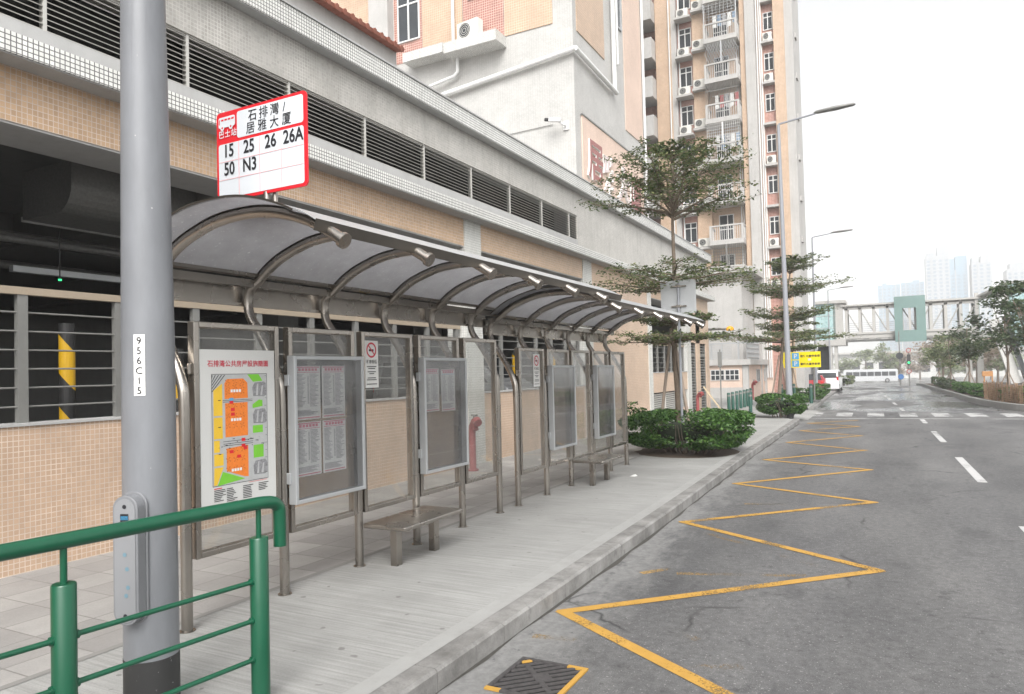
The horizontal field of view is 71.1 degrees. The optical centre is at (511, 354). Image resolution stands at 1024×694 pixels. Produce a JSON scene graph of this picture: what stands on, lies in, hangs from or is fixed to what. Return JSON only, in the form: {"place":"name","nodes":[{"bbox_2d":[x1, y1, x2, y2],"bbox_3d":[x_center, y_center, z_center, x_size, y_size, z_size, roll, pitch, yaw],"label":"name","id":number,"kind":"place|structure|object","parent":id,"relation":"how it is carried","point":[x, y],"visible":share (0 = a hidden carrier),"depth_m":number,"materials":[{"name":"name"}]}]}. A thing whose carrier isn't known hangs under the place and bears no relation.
{"place":"outdoors","nodes":[
{"label":"outdoors","id":0,"kind":"place"},
{"bbox_2d":[287,0,404,65],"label":"tiled roof","id":1,"kind":"structure","parent":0,"point":[335,16],"depth_m":12.60,"materials":[{"name":"tile"}]},
{"bbox_2d":[0,408,748,685],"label":"paving","id":2,"kind":"structure","parent":0,"point":[24,609],"depth_m":6.85,"materials":[{"name":"concrete"}]},
{"bbox_2d":[468,414,481,470],"bbox_3d":[-0.659,1.548,12.613,0.208,1.002,0.498,-1,-2,-30],"label":"fire hydrant","id":3,"kind":"object","parent":2,"relation":"on","point":[475,422],"visible":0.95,"depth_m":12.63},
{"bbox_2d":[717,349,721,407],"bbox_3d":[8.271,1.016,28.426,0.160,2.450,0.068,-2,-2,28],"label":"sign post","id":4,"kind":"object","parent":2,"relation":"on","point":[719,353],"visible":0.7,"depth_m":28.41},
{"bbox_2d":[0,417,788,693],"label":"pavement","id":5,"kind":"structure","parent":0,"point":[342,629],"depth_m":5.60,"materials":[{"name":"concrete"}]},
{"bbox_2d":[0,496,286,693],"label":"green railing","id":6,"kind":"object","parent":5,"relation":"on","point":[66,633],"visible":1,"depth_m":3.27,"materials":[{"name":"metal"}]},
{"bbox_2d":[113,0,180,693],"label":"lamp post","id":7,"kind":"object","parent":5,"relation":"on","point":[145,571],"visible":0.91,"depth_m":3.66,"materials":[{"name":"metal"}]},
{"bbox_2d":[0,443,675,690],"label":"pavement joint","id":8,"kind":"object","parent":5,"relation":"on","point":[121,644],"visible":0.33,"depth_m":5.75,"materials":[{"name":"concrete"}]},
{"bbox_2d":[171,194,621,633],"bbox_3d":[-0.616,0.481,6.878,1.905,2.852,5.480,-2,-2,28],"label":"bus shelter","id":9,"kind":"object","parent":5,"relation":"on","point":[244,433],"visible":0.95,"depth_m":5.83,"materials":[{"name":"metal"}]},
{"bbox_2d":[217,91,308,217],"bbox_3d":[-1.604,-1.248,4.620,0.801,0.747,0.068,-2,-2,28],"label":"bus stop sign","id":10,"kind":"object","parent":9,"relation":"attached to","point":[262,148],"visible":0.98,"depth_m":4.58,"materials":[{"name":"metal"}]},
{"bbox_2d":[363,505,462,565],"bbox_3d":[-0.904,1.706,6.731,0.470,0.390,0.950,-2,-2,28],"label":"bench","id":11,"kind":"object","parent":5,"relation":"on","point":[396,525],"visible":1,"depth_m":6.57,"materials":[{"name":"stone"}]},
{"bbox_2d":[342,419,792,693],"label":"pavement edge","id":12,"kind":"object","parent":5,"relation":"on","point":[375,681],"visible":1,"depth_m":5.34,"materials":[{"name":"concrete"}]},
{"bbox_2d":[483,286,705,505],"bbox_3d":[1.608,0.578,11.062,1.905,2.767,5.040,-2,-2,28],"label":"bus shelter","id":13,"kind":"object","parent":5,"relation":"on","point":[554,306],"visible":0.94,"depth_m":10.66,"materials":[{"name":"metal"}]},
{"bbox_2d":[573,453,623,485],"bbox_3d":[1.343,1.761,10.961,0.470,0.390,0.950,-2,-2,28],"label":"bench","id":14,"kind":"object","parent":5,"relation":"on","point":[593,460],"visible":1,"depth_m":10.75,"materials":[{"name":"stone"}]},
{"bbox_2d":[634,446,739,457],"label":"planting soil","id":15,"kind":"structure","parent":5,"relation":"on","point":[656,452],"depth_m":14.43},
{"bbox_2d":[574,135,762,448],"bbox_3d":[3.447,-1.334,15.574,4.089,6.728,4.163,-2,-2,28],"label":"almond tree","id":16,"kind":"object","parent":15,"relation":"on","point":[672,200],"visible":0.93,"depth_m":15.23,"materials":[{"name":"green plant"}]},
{"bbox_2d":[660,279,696,449],"bbox_3d":[3.495,0.225,14.927,0.740,3.560,0.097,-2,-2,28],"label":"blank sign","id":17,"kind":"object","parent":15,"relation":"on","point":[680,297],"visible":0.73,"depth_m":14.93,"materials":[{"name":"metal"}]},
{"bbox_2d":[617,401,755,453],"bbox_3d":[3.663,1.462,14.742,2.591,1.088,2.466,-2,-2,28],"label":"clipped hedge","id":18,"kind":"object","parent":15,"relation":"on","point":[711,427],"visible":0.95,"depth_m":14.11,"materials":[{"name":"green plant"}]},
{"bbox_2d":[373,352,534,398],"bbox_3d":[-1.541,0.933,19.151,4.230,1.920,1.696,-2,-2,28],"label":"parked van","id":19,"kind":"object","parent":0,"point":[384,372],"visible":0.06,"depth_m":18.97,"materials":[{"name":"silver metal"}]},
{"bbox_2d":[369,408,807,693],"bbox_3d":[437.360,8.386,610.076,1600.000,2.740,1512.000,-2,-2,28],"label":"ground","id":20,"kind":"structure","parent":0,"point":[592,550],"depth_m":8.43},
{"bbox_2d":[706,266,817,398],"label":"annex building","id":21,"kind":"structure","parent":20,"relation":"on","point":[743,366],"depth_m":44.47,"materials":[{"name":"paint"}]},
{"bbox_2d":[710,370,724,380],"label":"window","id":22,"kind":"structure","parent":21,"relation":"in","point":[715,374],"depth_m":42.71,"materials":[{"name":"white plastic"}]},
{"bbox_2d":[725,369,739,379],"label":"window","id":23,"kind":"structure","parent":21,"relation":"in","point":[730,374],"depth_m":42.27,"materials":[{"name":"white plastic"}]},
{"bbox_2d":[878,283,902,351],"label":"high-rise building","id":24,"kind":"structure","parent":20,"relation":"on","point":[887,293],"depth_m":673.40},
{"bbox_2d":[879,288,900,351],"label":"window","id":25,"kind":"structure","parent":24,"relation":"in","point":[888,288],"depth_m":673.45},
{"bbox_2d":[901,280,926,350],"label":"high-rise building","id":26,"kind":"structure","parent":20,"relation":"on","point":[914,287],"depth_m":673.42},
{"bbox_2d":[902,284,925,350],"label":"window","id":27,"kind":"structure","parent":26,"relation":"in","point":[911,284],"depth_m":673.04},
{"bbox_2d":[833,347,1023,377],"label":"shop building","id":28,"kind":"structure","parent":20,"relation":"on","point":[931,372],"depth_m":228.57,"materials":[{"name":"concrete"}]},
{"bbox_2d":[841,361,1019,372],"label":"shop window","id":29,"kind":"structure","parent":28,"relation":"in","point":[868,364],"depth_m":232.79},
{"bbox_2d":[924,246,951,344],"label":"high-rise building","id":30,"kind":"structure","parent":20,"relation":"on","point":[937,273],"depth_m":603.34,"materials":[{"name":"concrete"}]},
{"bbox_2d":[927,259,950,341],"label":"window","id":31,"kind":"structure","parent":30,"relation":"in","point":[941,297],"depth_m":602.50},
{"bbox_2d":[949,255,969,327],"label":"high-rise building","id":32,"kind":"structure","parent":20,"relation":"on","point":[958,277],"depth_m":606.78,"materials":[{"name":"concrete"}]},
{"bbox_2d":[951,274,967,327],"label":"window","id":33,"kind":"structure","parent":32,"relation":"in","point":[964,282],"depth_m":606.04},
{"bbox_2d":[969,255,993,340],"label":"high-rise building","id":34,"kind":"structure","parent":20,"relation":"on","point":[980,273],"depth_m":593.03,"materials":[{"name":"concrete"}]},
{"bbox_2d":[973,264,991,329],"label":"window","id":35,"kind":"structure","parent":34,"relation":"in","point":[988,272],"depth_m":592.43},
{"bbox_2d":[437,376,1023,693],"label":"road","id":36,"kind":"structure","parent":0,"point":[936,533],"depth_m":6.22,"materials":[{"name":"asphalt"}]},
{"bbox_2d":[484,656,587,693],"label":"drain grate","id":37,"kind":"object","parent":36,"relation":"on","point":[525,675],"visible":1,"depth_m":4.27,"materials":[{"name":"metal"}]},
{"bbox_2d":[370,389,836,693],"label":"kerb","id":38,"kind":"structure","parent":36,"relation":"on","point":[435,672],"depth_m":5.47,"materials":[{"name":"concrete"}]},
{"bbox_2d":[754,393,808,417],"bbox_3d":[9.125,1.703,24.242,1.685,0.831,1.878,-2,-2,28],"label":"clipped hedge","id":39,"kind":"object","parent":38,"relation":"on","point":[776,405],"visible":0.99,"depth_m":23.73,"materials":[{"name":"green plant"}]},
{"bbox_2d":[777,103,855,417],"bbox_3d":[10.050,-2.984,23.350,2.409,10.089,0.260,-2,-2,28],"label":"lamp post","id":40,"kind":"object","parent":38,"relation":"on","point":[788,375],"visible":0.98,"depth_m":23.78,"materials":[{"name":"metal"}]},
{"bbox_2d":[436,424,798,693],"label":"gutter dirt","id":41,"kind":"structure","parent":36,"relation":"on","point":[615,563],"depth_m":6.42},
{"bbox_2d":[532,474,850,666],"bbox_3d":[3.010,1.975,8.397,1.877,0.001,8.990,-2,-2,28],"label":"old zigzag marking","id":42,"kind":"object","parent":36,"relation":"on","point":[643,572],"visible":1,"depth_m":6.42,"materials":[{"name":"yellow paint"}]},
{"bbox_2d":[555,420,885,693],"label":"zigzag marking","id":43,"kind":"object","parent":36,"relation":"on","point":[682,672],"visible":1,"depth_m":5.84,"materials":[{"name":"yellow paint"}]},
{"bbox_2d":[809,374,825,386],"bbox_3d":[23.410,2.222,55.477,1.736,1.410,3.885,-2,-2,28],"label":"parked car","id":44,"kind":"object","parent":36,"relation":"on","point":[821,379],"visible":0.17,"depth_m":53.89,"materials":[{"name":"metal"}]},
{"bbox_2d":[818,370,842,391],"bbox_3d":[25.203,2.069,56.945,1.696,1.720,4.226,-2,-2,28],"label":"parked van","id":45,"kind":"object","parent":36,"relation":"on","point":[833,378],"visible":0.55,"depth_m":55.06,"materials":[{"name":"metal"}]},
{"bbox_2d":[833,357,858,371],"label":"roadside tree","id":46,"kind":"object","parent":36,"relation":"on","point":[846,364],"visible":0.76,"depth_m":206.00,"materials":[{"name":"green plant"}]},
{"bbox_2d":[842,375,855,385],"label":"clipped hedge","id":47,"kind":"object","parent":36,"relation":"on","point":[847,379],"visible":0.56,"depth_m":75.11,"materials":[{"name":"green plant"}]},
{"bbox_2d":[850,348,875,368],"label":"roadside tree","id":48,"kind":"object","parent":36,"relation":"on","point":[866,355],"visible":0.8,"depth_m":208.38,"materials":[{"name":"green plant"}]},
{"bbox_2d":[843,369,897,381],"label":"coach","id":49,"kind":"object","parent":36,"relation":"on","point":[886,375],"visible":0.6,"depth_m":161.33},
{"bbox_2d":[846,371,895,375],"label":"side window","id":50,"kind":"structure","parent":49,"relation":"in","point":[891,373],"depth_m":161.49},
{"bbox_2d":[868,342,901,371],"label":"roadside tree","id":51,"kind":"object","parent":36,"relation":"on","point":[886,361],"visible":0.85,"depth_m":174.67,"materials":[{"name":"green plant"}]},
{"bbox_2d":[896,331,903,385],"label":"road sign","id":52,"kind":"object","parent":36,"relation":"on","point":[899,355],"visible":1,"depth_m":68.54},
{"bbox_2d":[884,351,920,381],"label":"roadside tree","id":53,"kind":"object","parent":36,"relation":"on","point":[913,367],"visible":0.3,"depth_m":175.32,"materials":[{"name":"green plant"}]},
{"bbox_2d":[906,348,911,385],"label":"traffic light","id":54,"kind":"object","parent":36,"relation":"on","point":[909,370],"visible":1,"depth_m":68.09,"materials":[{"name":"black paint"}]},
{"bbox_2d":[813,413,1023,416],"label":"zebra crossing","id":55,"kind":"object","parent":36,"relation":"on","point":[941,415],"visible":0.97,"depth_m":25.21,"materials":[{"name":"white paint"}]},
{"bbox_2d":[815,280,1023,383],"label":"footbridge","id":56,"kind":"object","parent":36,"relation":"on","point":[918,304],"visible":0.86,"depth_m":69.66,"materials":[{"name":"white metal"}]},
{"bbox_2d":[902,350,936,379],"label":"roadside tree","id":57,"kind":"object","parent":36,"relation":"on","point":[923,367],"visible":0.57,"depth_m":190.00,"materials":[{"name":"green plant"}]},
{"bbox_2d":[910,339,957,376],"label":"roadside tree","id":58,"kind":"object","parent":36,"relation":"on","point":[923,346],"visible":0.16,"depth_m":90.48,"materials":[{"name":"green plant"}]},
{"bbox_2d":[878,390,1023,531],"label":"line","id":59,"kind":"object","parent":36,"relation":"on","point":[974,473],"visible":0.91,"depth_m":12.68,"materials":[{"name":"white paint"}]},
{"bbox_2d":[940,355,964,378],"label":"roadside tree","id":60,"kind":"object","parent":36,"relation":"on","point":[946,371],"visible":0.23,"depth_m":169.04,"materials":[{"name":"green plant"}]},
{"bbox_2d":[930,338,1000,382],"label":"roadside tree","id":61,"kind":"object","parent":36,"relation":"on","point":[986,357],"visible":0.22,"depth_m":82.22,"materials":[{"name":"green plant"}]},
{"bbox_2d":[916,383,1023,410],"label":"kerb","id":62,"kind":"structure","parent":36,"relation":"on","point":[998,404],"depth_m":31.53,"materials":[{"name":"concrete"}]},
{"bbox_2d":[922,382,1023,403],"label":"planting strip","id":63,"kind":"object","parent":36,"relation":"on","point":[1004,383],"visible":0.02,"depth_m":55.78,"materials":[{"name":"plant"}]},
{"bbox_2d":[918,340,955,385],"bbox_3d":[36.392,0.689,61.045,3.350,3.938,2.982,-2,-2,28],"label":"young tree","id":64,"kind":"object","parent":63,"relation":"on","point":[929,359],"visible":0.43,"depth_m":61.05,"materials":[{"name":"green plant"}]},
{"bbox_2d":[930,376,955,388],"bbox_3d":[33.952,2.185,56.607,1.068,0.814,20.938,-2,-2,28],"label":"clipped hedge","id":65,"kind":"object","parent":63,"relation":"on","point":[940,381],"visible":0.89,"depth_m":51.27,"materials":[{"name":"green plant"}]},
{"bbox_2d":[922,331,981,388],"bbox_3d":[31.453,0.375,51.348,3.635,4.144,3.489,-2,-2,28],"label":"young tree","id":66,"kind":"object","parent":63,"relation":"on","point":[942,356],"visible":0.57,"depth_m":51.26,"materials":[{"name":"green plant"}]},
{"bbox_2d":[951,381,972,392],"bbox_3d":[26.706,1.932,42.424,1.089,0.679,7.522,-2,-2,28],"label":"clipped hedge","id":67,"kind":"object","parent":63,"relation":"on","point":[959,387],"visible":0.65,"depth_m":40.93,"materials":[{"name":"green plant"}]},
{"bbox_2d":[944,322,995,383],"bbox_3d":[29.604,0.073,46.001,3.766,4.459,2.688,0,-2,-38],"label":"young tree","id":68,"kind":"object","parent":63,"relation":"on","point":[964,351],"visible":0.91,"depth_m":45.61,"materials":[{"name":"green plant"}]},
{"bbox_2d":[965,383,995,397],"bbox_3d":[23.314,1.773,35.753,1.018,0.696,6.890,-2,-2,28],"label":"clipped hedge","id":69,"kind":"object","parent":63,"relation":"on","point":[978,390],"visible":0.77,"depth_m":34.37,"materials":[{"name":"green plant"}]},
{"bbox_2d":[956,296,1023,391],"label":"young tree","id":70,"kind":"object","parent":63,"relation":"on","point":[1005,336],"visible":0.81,"depth_m":37.68,"materials":[{"name":"green plant"}]},
{"bbox_2d":[983,381,1023,403],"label":"bamboo fence","id":71,"kind":"object","parent":63,"relation":"on","point":[990,394],"visible":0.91,"depth_m":28.89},
{"bbox_2d":[984,280,1023,402],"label":"young tree","id":72,"kind":"object","parent":63,"relation":"on","point":[1016,288],"visible":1,"depth_m":27.68,"materials":[{"name":"green plant"}]},
{"bbox_2d":[983,342,1023,381],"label":"roadside tree","id":73,"kind":"object","parent":36,"relation":"on","point":[997,365],"visible":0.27,"depth_m":93.13,"materials":[{"name":"green plant"}]},
{"bbox_2d":[711,389,835,407],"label":"pavement","id":74,"kind":"structure","parent":0,"point":[718,401],"depth_m":34.74,"materials":[{"name":"concrete"}]},
{"bbox_2d":[0,0,714,578],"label":"car park building","id":75,"kind":"structure","parent":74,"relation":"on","point":[392,148],"depth_m":10.83,"materials":[{"name":"beige tile"}]},
{"bbox_2d":[58,323,75,419],"bbox_3d":[-4.808,0.669,7.754,0.156,2.010,0.156,-2,-2,28],"label":"guard post","id":76,"kind":"object","parent":75,"relation":"on","point":[67,395],"visible":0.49,"depth_m":7.71,"materials":[{"name":"yellow paint"}]},
{"bbox_2d":[176,349,183,411],"bbox_3d":[-4.171,0.835,8.942,0.156,1.810,0.156,-2,-2,28],"label":"guard post","id":77,"kind":"object","parent":75,"relation":"on","point":[181,355],"visible":0.08,"depth_m":8.91,"materials":[{"name":"metal"}]},
{"bbox_2d":[331,0,648,216],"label":"apartment block","id":78,"kind":"structure","parent":75,"relation":"on","point":[520,70],"depth_m":25.34,"materials":[{"name":"paint"}]},
{"bbox_2d":[397,0,419,44],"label":"window","id":79,"kind":"structure","parent":78,"relation":"in","point":[408,11],"depth_m":26.90,"materials":[{"name":"glass"}]},
{"bbox_2d":[457,17,482,38],"bbox_3d":[-1.488,-11.371,25.249,0.920,0.690,0.354,-3,-2,36],"label":"air conditioner","id":80,"kind":"object","parent":78,"relation":"on","point":[472,26],"visible":0.84,"depth_m":25.06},
{"bbox_2d":[544,117,568,130],"bbox_3d":[1.476,-7.662,23.764,0.693,0.389,0.500,-2,-2,28],"label":"security camera","id":81,"kind":"object","parent":78,"relation":"attached to","point":[565,124],"visible":1,"depth_m":23.65,"materials":[{"name":"white plastic"}]},
{"bbox_2d":[617,0,621,31],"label":"window","id":82,"kind":"structure","parent":78,"relation":"in","point":[619,13],"depth_m":28.08,"materials":[{"name":"metal"}]},
{"bbox_2d":[642,0,810,393],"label":"apartment tower","id":83,"kind":"structure","parent":74,"relation":"on","point":[740,56],"depth_m":48.31,"materials":[{"name":"paint"}]},
{"bbox_2d":[677,47,689,55],"bbox_3d":[12.008,-21.153,50.222,0.800,0.600,0.322,-2,-2,28],"label":"air conditioner","id":84,"kind":"object","parent":83,"relation":"on","point":[683,51],"visible":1,"depth_m":50.11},
{"bbox_2d":[678,0,689,9],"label":"window","id":85,"kind":"structure","parent":83,"relation":"in","point":[682,4],"depth_m":50.72,"materials":[{"name":"glass"}]},
{"bbox_2d":[678,86,690,94],"bbox_3d":[12.077,-18.395,50.149,0.800,0.600,0.322,-2,-2,28],"label":"air conditioner","id":86,"kind":"object","parent":83,"relation":"on","point":[684,90],"visible":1,"depth_m":50.01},
{"bbox_2d":[679,27,690,48],"bbox_3d":[12.226,-22.338,50.666,0.850,1.400,0.060,-2,-2,28],"label":"window","id":87,"kind":"structure","parent":83,"relation":"in","point":[684,34],"depth_m":50.67,"materials":[{"name":"glass"}]},
{"bbox_2d":[680,66,692,86],"bbox_3d":[12.295,-19.580,50.593,0.850,1.400,0.060,-2,-2,28],"label":"window","id":88,"kind":"structure","parent":83,"relation":"in","point":[685,73],"depth_m":50.57,"materials":[{"name":"glass"}]},
{"bbox_2d":[681,105,693,126],"bbox_3d":[12.364,-16.822,50.521,0.850,1.400,0.060,-2,-2,28],"label":"window","id":89,"kind":"structure","parent":83,"relation":"in","point":[687,111],"depth_m":50.49,"materials":[{"name":"white plastic"}]},
{"bbox_2d":[685,222,697,242],"bbox_3d":[12.571,-8.547,50.303,0.850,1.400,0.060,-2,-2,28],"label":"window","id":90,"kind":"structure","parent":83,"relation":"in","point":[690,228],"depth_m":50.27,"materials":[{"name":"white plastic"}]},
{"bbox_2d":[692,39,703,48],"bbox_3d":[12.913,-21.490,49.711,0.800,0.600,0.322,-2,-2,28],"label":"air conditioner","id":91,"kind":"object","parent":83,"relation":"on","point":[697,43],"visible":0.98,"depth_m":49.59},
{"bbox_2d":[693,78,704,88],"bbox_3d":[12.982,-18.732,49.639,0.800,0.600,0.322,-2,-2,28],"label":"air conditioner","id":92,"kind":"object","parent":83,"relation":"on","point":[698,83],"visible":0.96,"depth_m":49.52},
{"bbox_2d":[694,118,706,127],"bbox_3d":[13.051,-15.973,49.566,0.800,0.600,0.322,-2,-2,28],"label":"air conditioner","id":93,"kind":"object","parent":83,"relation":"on","point":[700,122],"visible":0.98,"depth_m":49.43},
{"bbox_2d":[698,238,709,246],"bbox_3d":[13.258,-7.699,49.349,0.800,0.600,0.322,-2,-2,28],"label":"air conditioner","id":94,"kind":"object","parent":83,"relation":"on","point":[703,242],"visible":0.95,"depth_m":49.24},
{"bbox_2d":[710,10,734,27],"bbox_3d":[14.324,-22.701,48.745,1.780,1.003,0.031,-2,-2,28],"label":"laundry","id":95,"kind":"object","parent":83,"relation":"hanging from","point":[719,19],"visible":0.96,"depth_m":48.72,"materials":[{"name":"fabric"}]},
{"bbox_2d":[712,92,738,108],"bbox_3d":[14.462,-17.183,48.600,1.780,1.008,0.031,-2,-2,28],"label":"laundry","id":96,"kind":"object","parent":83,"relation":"hanging from","point":[726,99],"visible":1,"depth_m":48.56,"materials":[{"name":"fabric"}]},
{"bbox_2d":[714,132,739,148],"bbox_3d":[14.531,-14.431,48.528,1.780,0.995,0.031,-2,-2,28],"label":"laundry","id":97,"kind":"object","parent":83,"relation":"hanging from","point":[728,135],"visible":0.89,"depth_m":48.44,"materials":[{"name":"fabric"}]},
{"bbox_2d":[762,11,772,30],"bbox_3d":[17.185,-22.427,48.203,0.620,1.200,0.060,-2,-2,28],"label":"window","id":98,"kind":"structure","parent":83,"relation":"in","point":[767,17],"depth_m":48.18,"materials":[{"name":"glass"}]},
{"bbox_2d":[764,52,773,71],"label":"window","id":99,"kind":"structure","parent":83,"relation":"in","point":[768,57],"depth_m":48.12,"materials":[{"name":"white plastic"}]},
{"bbox_2d":[765,93,775,111],"bbox_3d":[17.323,-16.910,48.058,0.620,1.200,0.060,-2,-2,28],"label":"window","id":100,"kind":"structure","parent":83,"relation":"in","point":[769,98],"depth_m":48.04,"materials":[{"name":"white plastic"}]},
{"bbox_2d":[767,134,776,152],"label":"window","id":101,"kind":"structure","parent":83,"relation":"in","point":[772,138],"depth_m":47.97,"materials":[{"name":"white plastic"}]},
{"bbox_2d":[768,174,778,193],"bbox_3d":[17.461,-11.394,47.913,0.620,1.200,0.060,-2,-2,28],"label":"window","id":102,"kind":"structure","parent":83,"relation":"in","point":[773,179],"depth_m":47.89,"materials":[{"name":"white plastic"}]},
{"bbox_2d":[769,216,779,234],"bbox_3d":[17.530,-8.636,47.840,0.620,1.200,0.060,-2,-2,28],"label":"window","id":103,"kind":"structure","parent":83,"relation":"in","point":[774,220],"depth_m":47.83,"materials":[{"name":"white plastic"}]},
{"bbox_2d":[709,252,856,399],"bbox_3d":[11.425,-1.013,31.360,5.108,6.520,6.806,0,-2,-36],"label":"almond tree","id":104,"kind":"object","parent":74,"relation":"on","point":[798,289],"visible":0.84,"depth_m":30.62,"materials":[{"name":"green plant"}]},
{"bbox_2d":[762,312,829,388],"bbox_3d":[16.380,-0.124,41.164,3.715,5.009,4.250,-2,-2,28],"label":"almond tree","id":105,"kind":"object","parent":74,"relation":"on","point":[799,347],"visible":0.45,"depth_m":40.76,"materials":[{"name":"green plant"}]},
{"bbox_2d":[783,351,820,401],"bbox_3d":[13.970,1.064,34.507,1.700,2.390,0.115,-2,-2,28],"label":"parking sign","id":106,"kind":"object","parent":74,"relation":"on","point":[805,359],"visible":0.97,"depth_m":34.38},
{"bbox_2d":[783,387,826,400],"bbox_3d":[14.648,1.996,35.891,2.017,0.722,2.803,-2,-2,28],"label":"clipped hedge","id":107,"kind":"object","parent":74,"relation":"on","point":[820,391],"visible":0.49,"depth_m":34.99,"materials":[{"name":"green plant"}]},
{"bbox_2d":[812,383,830,393],"bbox_3d":[19.047,2.145,44.192,1.099,0.788,2.362,-2,-2,28],"label":"clipped hedge","id":108,"kind":"object","parent":74,"relation":"on","point":[826,386],"visible":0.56,"depth_m":43.47,"materials":[{"name":"green plant"}]},
{"bbox_2d":[811,229,852,387],"bbox_3d":[20.047,-2.674,44.647,2.494,10.089,0.260,-2,-2,28],"label":"lamp post","id":109,"kind":"object","parent":74,"relation":"on","point":[815,342],"visible":0.62,"depth_m":45.09,"materials":[{"name":"metal"}]},
{"bbox_2d":[827,286,852,369],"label":"lamp post","id":110,"kind":"object","parent":74,"relation":"on","point":[829,327],"visible":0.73,"depth_m":72.36,"materials":[{"name":"metal"}]},
{"bbox_2d":[747,408,817,419],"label":"driveway","id":111,"kind":"structure","parent":0,"point":[807,414],"depth_m":26.38,"materials":[{"name":"concrete"}]},
{"bbox_2d":[798,0,1023,352],"label":"sky","id":112,"kind":"structure","parent":0,"point":[928,155],"materials":[{"name":"white"}]},
{"bbox_2d":[1003,262,1023,342],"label":"high-rise building","id":113,"kind":"structure","parent":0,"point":[1013,271],"depth_m":578.56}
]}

